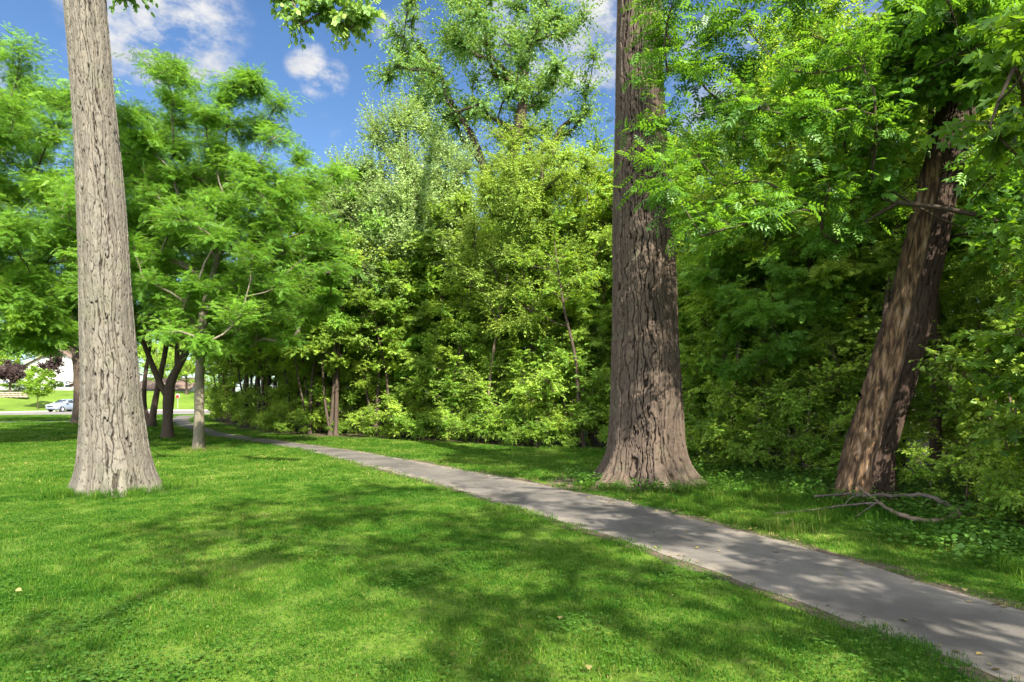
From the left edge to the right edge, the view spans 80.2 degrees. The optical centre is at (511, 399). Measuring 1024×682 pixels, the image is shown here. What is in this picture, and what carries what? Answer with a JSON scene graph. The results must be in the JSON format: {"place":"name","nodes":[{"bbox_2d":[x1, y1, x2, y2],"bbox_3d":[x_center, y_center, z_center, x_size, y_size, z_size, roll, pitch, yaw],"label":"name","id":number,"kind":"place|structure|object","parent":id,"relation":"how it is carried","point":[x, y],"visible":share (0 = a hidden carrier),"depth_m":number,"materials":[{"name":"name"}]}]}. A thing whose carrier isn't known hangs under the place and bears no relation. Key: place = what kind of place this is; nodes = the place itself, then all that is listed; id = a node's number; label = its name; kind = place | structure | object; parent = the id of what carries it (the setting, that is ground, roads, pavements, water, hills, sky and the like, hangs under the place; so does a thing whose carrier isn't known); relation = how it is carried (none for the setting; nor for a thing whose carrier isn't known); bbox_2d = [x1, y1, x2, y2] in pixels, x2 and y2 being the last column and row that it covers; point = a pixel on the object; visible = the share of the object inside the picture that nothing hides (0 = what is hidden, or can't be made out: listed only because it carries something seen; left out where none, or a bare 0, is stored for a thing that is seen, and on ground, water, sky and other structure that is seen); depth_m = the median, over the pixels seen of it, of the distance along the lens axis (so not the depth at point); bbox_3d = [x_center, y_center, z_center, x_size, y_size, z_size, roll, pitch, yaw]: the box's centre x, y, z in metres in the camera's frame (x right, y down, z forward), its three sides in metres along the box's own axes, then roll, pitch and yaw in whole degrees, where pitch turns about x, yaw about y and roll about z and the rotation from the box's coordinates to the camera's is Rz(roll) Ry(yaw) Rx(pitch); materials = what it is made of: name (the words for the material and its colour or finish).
{"place":"outdoors","nodes":[
{"label":"outdoors","id":0,"kind":"place"},
{"bbox_2d":[0,0,952,399],"label":"sky","id":1,"kind":"structure","parent":0,"point":[217,34],"materials":[{"name":"blue"}]},
{"bbox_2d":[0,390,1023,681],"bbox_3d":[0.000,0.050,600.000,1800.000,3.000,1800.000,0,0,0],"label":"ground","id":2,"kind":"structure","parent":0,"point":[40,404],"depth_m":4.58,"materials":[{"name":"green plant"}]},
{"bbox_2d":[0,358,29,391],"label":"plum tree","id":3,"kind":"object","parent":2,"relation":"on","point":[12,373],"visible":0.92,"depth_m":88.42,"materials":[{"name":"purple plant"}]},
{"bbox_2d":[17,365,56,408],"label":"maple sapling","id":4,"kind":"object","parent":2,"relation":"on","point":[36,383],"visible":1,"depth_m":80.10,"materials":[{"name":"green plant"}]},
{"bbox_2d":[0,349,142,389],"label":"house","id":5,"kind":"structure","parent":2,"relation":"on","point":[66,377],"depth_m":104.00,"materials":[{"name":"white paint"}]},
{"bbox_2d":[0,20,146,362],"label":"honey locust tree","id":6,"kind":"object","parent":2,"relation":"on","point":[42,326],"visible":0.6,"depth_m":19.60,"materials":[{"name":"green plant"}]},
{"bbox_2d":[0,212,148,422],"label":"shade tree","id":7,"kind":"object","parent":2,"relation":"on","point":[76,377],"visible":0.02,"depth_m":39.47,"materials":[{"name":"green plant"}]},
{"bbox_2d":[0,194,195,351],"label":"honey locust tree","id":8,"kind":"object","parent":2,"relation":"on","point":[72,345],"visible":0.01,"depth_m":28.84,"materials":[{"name":"green plant"}]},
{"bbox_2d":[18,131,303,438],"bbox_3d":[-13.629,-4.500,24.274,10.313,12.304,9.064,0,0,0],"label":"honey locust tree","id":9,"kind":"object","parent":2,"relation":"on","point":[167,389],"visible":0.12,"depth_m":23.94,"materials":[{"name":"green plant"}]},
{"bbox_2d":[139,254,196,426],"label":"twin trunk tree","id":10,"kind":"object","parent":2,"relation":"on","point":[150,419],"visible":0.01,"depth_m":34.10,"materials":[{"name":"brown plant"}]},
{"bbox_2d":[22,43,367,450],"bbox_3d":[-8.713,-4.136,18.440,9.187,11.579,8.077,0,0,0],"label":"honey locust tree","id":11,"kind":"object","parent":2,"relation":"on","point":[169,215],"visible":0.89,"depth_m":16.97,"materials":[{"name":"green plant"}]},
{"bbox_2d":[0,414,763,486],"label":"grass","id":12,"kind":"structure","parent":2,"relation":"on","point":[18,428],"depth_m":16.41,"materials":[{"name":"green plant"}]},
{"bbox_2d":[0,489,970,681],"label":"clover leaves","id":13,"kind":"object","parent":2,"relation":"on","point":[569,623],"visible":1,"depth_m":4.00,"materials":[{"name":"green plant"}]},
{"bbox_2d":[173,416,1023,681],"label":"path","id":14,"kind":"structure","parent":0,"point":[948,620],"depth_m":5.58,"materials":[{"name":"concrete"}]},
{"bbox_2d":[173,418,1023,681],"bbox_3d":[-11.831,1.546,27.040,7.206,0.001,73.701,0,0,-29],"label":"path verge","id":15,"kind":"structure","parent":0,"point":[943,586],"depth_m":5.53,"materials":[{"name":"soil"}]},
{"bbox_2d":[209,417,1023,532],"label":"forest floor","id":16,"kind":"structure","parent":0,"point":[323,433],"depth_m":21.90,"materials":[{"name":"brown soil"}]},
{"bbox_2d":[204,383,252,421],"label":"shrub","id":17,"kind":"object","parent":16,"relation":"on","point":[218,400],"visible":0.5,"depth_m":40.76,"materials":[{"name":"green plant"}]},
{"bbox_2d":[225,266,285,411],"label":"understory tree","id":18,"kind":"object","parent":16,"relation":"on","point":[252,366],"visible":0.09,"depth_m":31.55,"materials":[{"name":"green plant"}]},
{"bbox_2d":[262,259,348,431],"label":"understory tree","id":19,"kind":"object","parent":16,"relation":"on","point":[287,365],"visible":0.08,"depth_m":28.69,"materials":[{"name":"green plant"}]},
{"bbox_2d":[291,404,327,433],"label":"shrub","id":20,"kind":"object","parent":16,"relation":"on","point":[306,418],"visible":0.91,"depth_m":27.16,"materials":[{"name":"green plant"}]},
{"bbox_2d":[264,247,355,433],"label":"understory tree","id":21,"kind":"object","parent":16,"relation":"on","point":[315,358],"visible":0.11,"depth_m":27.46,"materials":[{"name":"green plant"}]},
{"bbox_2d":[296,376,344,432],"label":"shrub","id":22,"kind":"object","parent":16,"relation":"on","point":[317,387],"visible":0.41,"depth_m":27.87,"materials":[{"name":"green plant"}]},
{"bbox_2d":[285,326,355,430],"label":"sapling","id":23,"kind":"object","parent":16,"relation":"on","point":[318,368],"visible":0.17,"depth_m":28.86,"materials":[{"name":"green plant"}]},
{"bbox_2d":[275,223,375,434],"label":"understory tree","id":24,"kind":"object","parent":16,"relation":"on","point":[324,341],"visible":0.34,"depth_m":25.69,"materials":[{"name":"green plant"}]},
{"bbox_2d":[258,157,402,435],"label":"box elder tree","id":25,"kind":"object","parent":16,"relation":"on","point":[341,321],"visible":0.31,"depth_m":25.75,"materials":[{"name":"green plant"}]},
{"bbox_2d":[313,377,380,432],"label":"shrub","id":26,"kind":"object","parent":16,"relation":"on","point":[351,400],"visible":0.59,"depth_m":27.33,"materials":[{"name":"green plant"}]},
{"bbox_2d":[342,405,379,436],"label":"shrub","id":27,"kind":"object","parent":16,"relation":"on","point":[368,421],"visible":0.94,"depth_m":25.25,"materials":[{"name":"green plant"}]},
{"bbox_2d":[335,309,399,426],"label":"sapling","id":28,"kind":"object","parent":16,"relation":"on","point":[355,368],"visible":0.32,"depth_m":26.51,"materials":[{"name":"green plant"}]},
{"bbox_2d":[339,280,407,436],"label":"sapling","id":29,"kind":"object","parent":16,"relation":"on","point":[368,324],"visible":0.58,"depth_m":25.01,"materials":[{"name":"green plant"}]},
{"bbox_2d":[322,228,425,435],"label":"understory tree","id":30,"kind":"object","parent":16,"relation":"on","point":[359,339],"visible":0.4,"depth_m":25.14,"materials":[{"name":"green plant"}]},
{"bbox_2d":[349,317,421,434],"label":"sapling","id":31,"kind":"object","parent":16,"relation":"on","point":[364,385],"visible":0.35,"depth_m":26.07,"materials":[{"name":"green plant"}]},
{"bbox_2d":[358,390,427,437],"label":"shrub","id":32,"kind":"object","parent":16,"relation":"on","point":[394,419],"visible":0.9,"depth_m":24.21,"materials":[{"name":"green plant"}]},
{"bbox_2d":[306,81,490,434],"bbox_3d":[-4.950,-6.207,27.327,8.564,15.729,6.952,0,0,0],"label":"poplar tree","id":33,"kind":"object","parent":16,"relation":"on","point":[412,188],"visible":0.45,"depth_m":25.82,"materials":[{"name":"green plant"}]},
{"bbox_2d":[367,246,458,435],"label":"understory tree","id":34,"kind":"object","parent":16,"relation":"on","point":[429,285],"visible":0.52,"depth_m":24.69,"materials":[{"name":"green plant"}]},
{"bbox_2d":[392,408,440,439],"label":"shrub","id":35,"kind":"object","parent":16,"relation":"on","point":[417,426],"visible":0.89,"depth_m":23.11,"materials":[{"name":"green plant"}]},
{"bbox_2d":[389,316,457,436],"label":"sapling","id":36,"kind":"object","parent":16,"relation":"on","point":[416,344],"visible":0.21,"depth_m":24.72,"materials":[{"name":"green plant"}]},
{"bbox_2d":[378,295,471,436],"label":"sapling","id":37,"kind":"object","parent":16,"relation":"on","point":[407,356],"visible":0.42,"depth_m":24.42,"materials":[{"name":"green plant"}]},
{"bbox_2d":[401,353,476,437],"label":"shrub","id":38,"kind":"object","parent":16,"relation":"on","point":[447,382],"visible":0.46,"depth_m":23.37,"materials":[{"name":"green plant"}]},
{"bbox_2d":[419,398,473,440],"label":"shrub","id":39,"kind":"object","parent":16,"relation":"on","point":[444,433],"visible":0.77,"depth_m":22.57,"materials":[{"name":"green plant"}]},
{"bbox_2d":[393,187,506,417],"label":"understory tree","id":40,"kind":"object","parent":16,"relation":"on","point":[437,212],"visible":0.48,"depth_m":24.61,"materials":[{"name":"green plant"}]},
{"bbox_2d":[417,283,506,439],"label":"sapling","id":41,"kind":"object","parent":16,"relation":"on","point":[461,338],"visible":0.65,"depth_m":23.07,"materials":[{"name":"green plant"}]},
{"bbox_2d":[427,248,499,436],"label":"sapling","id":42,"kind":"object","parent":16,"relation":"on","point":[457,307],"visible":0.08,"depth_m":24.07,"materials":[{"name":"green plant"}]},
{"bbox_2d":[441,274,491,439],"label":"sapling","id":43,"kind":"object","parent":16,"relation":"on","point":[456,327],"visible":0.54,"depth_m":23.23,"materials":[{"name":"green plant"}]},
{"bbox_2d":[447,402,505,442],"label":"shrub","id":44,"kind":"object","parent":16,"relation":"on","point":[473,424],"visible":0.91,"depth_m":21.18,"materials":[{"name":"green plant"}]},
{"bbox_2d":[362,0,615,199],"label":"cottonwood tree","id":45,"kind":"object","parent":16,"relation":"on","point":[521,43],"visible":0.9,"depth_m":35.06,"materials":[{"name":"green plant"}]},
{"bbox_2d":[457,340,544,433],"bbox_3d":[-0.018,-0.237,22.478,4.058,3.830,3.612,0,0,2],"label":"shrub","id":46,"kind":"object","parent":16,"relation":"on","point":[480,382],"visible":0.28,"depth_m":21.72,"materials":[{"name":"green plant"}]},
{"bbox_2d":[467,283,542,409],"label":"sapling","id":47,"kind":"object","parent":16,"relation":"on","point":[497,369],"visible":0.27,"depth_m":22.35,"materials":[{"name":"green plant"}]},
{"bbox_2d":[479,399,533,444],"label":"shrub","id":48,"kind":"object","parent":16,"relation":"on","point":[508,439],"visible":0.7,"depth_m":20.62,"materials":[{"name":"green plant"}]},
{"bbox_2d":[463,215,564,359],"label":"understory tree","id":49,"kind":"object","parent":16,"relation":"on","point":[482,319],"visible":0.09,"depth_m":23.63,"materials":[{"name":"green plant"}]},
{"bbox_2d":[430,109,612,442],"bbox_3d":[0.545,-4.281,21.959,7.074,11.886,6.318,0,0,0],"label":"elm tree","id":50,"kind":"object","parent":16,"relation":"on","point":[531,231],"visible":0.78,"depth_m":20.96,"materials":[{"name":"green plant"}]},
{"bbox_2d":[28,433,1023,580],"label":"grass","id":51,"kind":"structure","parent":16,"relation":"on","point":[63,492],"depth_m":8.73,"materials":[{"name":"green plant"}]},
{"bbox_2d":[497,351,568,443],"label":"shrub","id":52,"kind":"object","parent":16,"relation":"on","point":[512,412],"visible":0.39,"depth_m":20.71,"materials":[{"name":"green plant"}]},
{"bbox_2d":[506,408,562,446],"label":"shrub","id":53,"kind":"object","parent":16,"relation":"on","point":[534,431],"visible":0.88,"depth_m":19.53,"materials":[{"name":"green plant"}]},
{"bbox_2d":[466,139,604,303],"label":"understory tree","id":54,"kind":"object","parent":16,"relation":"on","point":[530,152],"visible":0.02,"depth_m":25.95,"materials":[{"name":"green plant"}]},
{"bbox_2d":[487,271,591,442],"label":"sapling","id":55,"kind":"object","parent":16,"relation":"on","point":[541,344],"visible":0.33,"depth_m":21.29,"materials":[{"name":"green plant"}]},
{"bbox_2d":[509,341,610,441],"bbox_3d":[1.734,-0.158,20.140,3.684,3.660,4.139,0,0,-20],"label":"shrub","id":56,"kind":"object","parent":16,"relation":"on","point":[588,384],"visible":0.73,"depth_m":19.53,"materials":[{"name":"green plant"}]},
{"bbox_2d":[509,228,610,447],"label":"sapling","id":57,"kind":"object","parent":16,"relation":"on","point":[569,258],"visible":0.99,"depth_m":19.38,"materials":[{"name":"green plant"}]},
{"bbox_2d":[523,139,613,442],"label":"understory tree","id":58,"kind":"object","parent":16,"relation":"on","point":[559,222],"visible":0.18,"depth_m":20.95,"materials":[{"name":"green plant"}]},
{"bbox_2d":[541,400,599,448],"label":"shrub","id":59,"kind":"object","parent":16,"relation":"on","point":[570,425],"visible":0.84,"depth_m":19.15,"materials":[{"name":"green plant"}]},
{"bbox_2d":[535,252,611,442],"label":"sapling","id":60,"kind":"object","parent":16,"relation":"on","point":[583,303],"visible":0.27,"depth_m":20.76,"materials":[{"name":"green plant"}]},
{"bbox_2d":[537,305,611,443],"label":"sapling","id":61,"kind":"object","parent":16,"relation":"on","point":[579,335],"visible":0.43,"depth_m":20.52,"materials":[{"name":"green plant"}]},
{"bbox_2d":[540,329,611,443],"bbox_3d":[3.146,-0.561,21.167,4.647,4.524,4.137,0,0,-19],"label":"shrub","id":62,"kind":"object","parent":16,"relation":"on","point":[581,365],"visible":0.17,"depth_m":20.47,"materials":[{"name":"green plant"}]},
{"bbox_2d":[543,187,612,427],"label":"understory tree","id":63,"kind":"object","parent":16,"relation":"on","point":[608,215],"visible":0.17,"depth_m":21.52,"materials":[{"name":"green plant"}]},
{"bbox_2d":[570,130,698,327],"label":"understory tree","id":64,"kind":"object","parent":16,"relation":"on","point":[605,174],"visible":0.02,"depth_m":21.93,"materials":[{"name":"green plant"}]},
{"bbox_2d":[679,334,717,434],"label":"shrub","id":65,"kind":"object","parent":16,"relation":"on","point":[694,399],"visible":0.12,"depth_m":15.47,"materials":[{"name":"green plant"}]},
{"bbox_2d":[685,413,746,464],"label":"shrub","id":66,"kind":"object","parent":16,"relation":"on","point":[695,446],"visible":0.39,"depth_m":13.33,"materials":[{"name":"green plant"}]},
{"bbox_2d":[675,221,771,449],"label":"sapling","id":67,"kind":"object","parent":16,"relation":"on","point":[684,348],"visible":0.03,"depth_m":15.81,"materials":[{"name":"green plant"}]},
{"bbox_2d":[680,335,769,451],"bbox_3d":[5.076,0.042,14.795,3.028,3.224,2.990,0,0,-22],"label":"shrub","id":68,"kind":"object","parent":16,"relation":"on","point":[712,349],"visible":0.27,"depth_m":14.42,"materials":[{"name":"green plant"}]},
{"bbox_2d":[695,236,800,425],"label":"sapling","id":69,"kind":"object","parent":16,"relation":"on","point":[744,249],"visible":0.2,"depth_m":13.28,"materials":[{"name":"green plant"}]},
{"bbox_2d":[696,397,800,471],"bbox_3d":[4.978,0.809,12.926,2.061,1.730,1.857,0,0,15],"label":"shrub","id":70,"kind":"object","parent":16,"relation":"on","point":[714,431],"visible":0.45,"depth_m":12.65,"materials":[{"name":"green plant"}]},
{"bbox_2d":[673,183,825,374],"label":"sapling","id":71,"kind":"object","parent":16,"relation":"on","point":[701,314],"visible":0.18,"depth_m":14.22,"materials":[{"name":"green plant"}]},
{"bbox_2d":[708,415,809,471],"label":"shrub","id":72,"kind":"object","parent":16,"relation":"on","point":[751,455],"visible":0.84,"depth_m":11.95,"materials":[{"name":"green plant"}]},
{"bbox_2d":[703,343,836,468],"bbox_3d":[5.503,0.221,13.059,2.730,2.849,3.067,0,0,24],"label":"shrub","id":73,"kind":"object","parent":16,"relation":"on","point":[728,391],"visible":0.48,"depth_m":12.61,"materials":[{"name":"green plant"}]},
{"bbox_2d":[677,165,873,470],"bbox_3d":[5.514,-1.580,12.942,4.106,6.460,3.797,0,0,14],"label":"sapling","id":74,"kind":"object","parent":16,"relation":"on","point":[779,342],"visible":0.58,"depth_m":12.50,"materials":[{"name":"green plant"}]},
{"bbox_2d":[676,0,887,462],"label":"understory tree","id":75,"kind":"object","parent":16,"relation":"on","point":[829,9],"visible":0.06,"depth_m":13.70,"materials":[{"name":"green plant"}]},
{"bbox_2d":[546,448,1023,566],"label":"undergrowth","id":76,"kind":"object","parent":16,"relation":"on","point":[741,471],"visible":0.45,"depth_m":8.63,"materials":[{"name":"green plant"}]},
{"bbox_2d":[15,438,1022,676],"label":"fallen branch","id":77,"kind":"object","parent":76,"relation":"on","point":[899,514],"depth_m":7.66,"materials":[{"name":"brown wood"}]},
{"bbox_2d":[675,42,920,468],"bbox_3d":[6.230,-2.816,13.301,4.992,8.929,4.579,0,0,33],"label":"understory tree","id":78,"kind":"object","parent":16,"relation":"on","point":[823,284],"visible":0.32,"depth_m":12.77,"materials":[{"name":"green plant"}]},
{"bbox_2d":[739,367,863,473],"bbox_3d":[5.927,0.468,11.930,2.714,2.319,2.416,0,0,-8],"label":"shrub","id":79,"kind":"object","parent":16,"relation":"on","point":[819,446],"visible":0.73,"depth_m":11.77,"materials":[{"name":"green plant"}]},
{"bbox_2d":[590,0,1023,265],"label":"ash tree","id":80,"kind":"object","parent":16,"relation":"on","point":[844,77],"visible":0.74,"depth_m":8.36,"materials":[{"name":"green plant"}]},
{"bbox_2d":[710,3,910,186],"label":"woodland tree","id":81,"kind":"object","parent":16,"relation":"on","point":[777,40],"visible":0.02,"depth_m":17.55,"materials":[{"name":"green plant"}]},
{"bbox_2d":[715,299,927,466],"bbox_3d":[6.923,-0.411,13.287,4.918,4.203,4.378,0,0,25],"label":"shrub","id":82,"kind":"object","parent":16,"relation":"on","point":[851,365],"visible":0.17,"depth_m":12.06,"materials":[{"name":"green plant"}]},
{"bbox_2d":[730,144,947,466],"bbox_3d":[7.215,-2.138,13.518,4.617,7.611,4.992,0,0,1],"label":"sapling","id":83,"kind":"object","parent":16,"relation":"on","point":[809,221],"visible":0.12,"depth_m":12.59,"materials":[{"name":"green plant"}]},
{"bbox_2d":[800,419,923,481],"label":"shrub","id":84,"kind":"object","parent":16,"relation":"on","point":[834,454],"visible":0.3,"depth_m":11.29,"materials":[{"name":"green plant"}]},
{"bbox_2d":[765,104,978,398],"bbox_3d":[7.702,-2.622,13.076,4.358,8.534,4.460,0,0,-12],"label":"understory tree","id":85,"kind":"object","parent":16,"relation":"on","point":[888,243],"visible":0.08,"depth_m":12.38,"materials":[{"name":"green plant"}]},
{"bbox_2d":[788,141,980,324],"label":"sapling","id":86,"kind":"object","parent":16,"relation":"on","point":[914,164],"visible":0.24,"depth_m":11.11,"materials":[{"name":"green plant"}]},
{"bbox_2d":[788,189,993,439],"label":"sapling","id":87,"kind":"object","parent":16,"relation":"on","point":[883,265],"visible":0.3,"depth_m":11.79,"materials":[{"name":"green plant"}]},
{"bbox_2d":[760,0,1022,470],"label":"understory tree","id":88,"kind":"object","parent":16,"relation":"on","point":[821,36],"visible":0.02,"depth_m":12.20,"materials":[{"name":"green plant"}]},
{"bbox_2d":[832,96,976,501],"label":"leaning tree","id":89,"kind":"object","parent":16,"relation":"on","point":[867,461],"visible":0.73,"depth_m":9.40,"materials":[{"name":"brown plant"}]},
{"bbox_2d":[818,0,1023,484],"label":"basswood tree","id":90,"kind":"object","parent":16,"relation":"on","point":[932,79],"visible":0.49,"depth_m":8.23,"materials":[{"name":"green plant"}]},
{"bbox_2d":[865,292,1023,482],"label":"shrub","id":91,"kind":"object","parent":16,"relation":"on","point":[925,404],"visible":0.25,"depth_m":9.99,"materials":[{"name":"green plant"}]},
{"bbox_2d":[891,424,1023,508],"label":"shrub","id":92,"kind":"object","parent":16,"relation":"on","point":[959,467],"visible":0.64,"depth_m":8.57,"materials":[{"name":"green plant"}]},
{"bbox_2d":[901,4,1022,410],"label":"understory tree","id":93,"kind":"object","parent":16,"relation":"on","point":[987,113],"visible":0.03,"depth_m":11.31,"materials":[{"name":"green plant"}]},
{"bbox_2d":[902,158,1023,356],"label":"sapling","id":94,"kind":"object","parent":16,"relation":"on","point":[950,330],"visible":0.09,"depth_m":11.33,"materials":[{"name":"green plant"}]},
{"bbox_2d":[908,313,1023,509],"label":"shrub","id":95,"kind":"object","parent":16,"relation":"on","point":[1014,418],"visible":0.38,"depth_m":8.33,"materials":[{"name":"green plant"}]},
{"bbox_2d":[916,5,1023,461],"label":"maple tree","id":96,"kind":"object","parent":16,"relation":"on","point":[1006,138],"visible":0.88,"depth_m":4.78,"materials":[{"name":"green plant"}]},
{"bbox_2d":[933,99,1023,349],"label":"sapling","id":97,"kind":"object","parent":16,"relation":"on","point":[980,288],"visible":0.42,"depth_m":9.52,"materials":[{"name":"green plant"}]},
{"bbox_2d":[963,448,1023,524],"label":"shrub","id":98,"kind":"object","parent":16,"relation":"on","point":[997,494],"visible":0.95,"depth_m":7.45,"materials":[{"name":"green plant"}]},
{"bbox_2d":[546,475,743,496],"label":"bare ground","id":99,"kind":"structure","parent":0,"point":[571,480],"depth_m":11.07,"materials":[{"name":"soil"}]},
{"bbox_2d":[591,0,707,490],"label":"cottonwood tree","id":100,"kind":"object","parent":99,"relation":"on","point":[646,439],"visible":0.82,"depth_m":10.84,"materials":[{"name":"brown plant"}]},
{"label":"bare ground","id":101,"kind":"structure","parent":0,"visible":0},
{"bbox_2d":[63,0,385,496],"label":"cottonwood tree","id":102,"kind":"object","parent":101,"relation":"on","point":[113,448],"visible":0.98,"depth_m":9.99,"materials":[{"name":"brown plant"}]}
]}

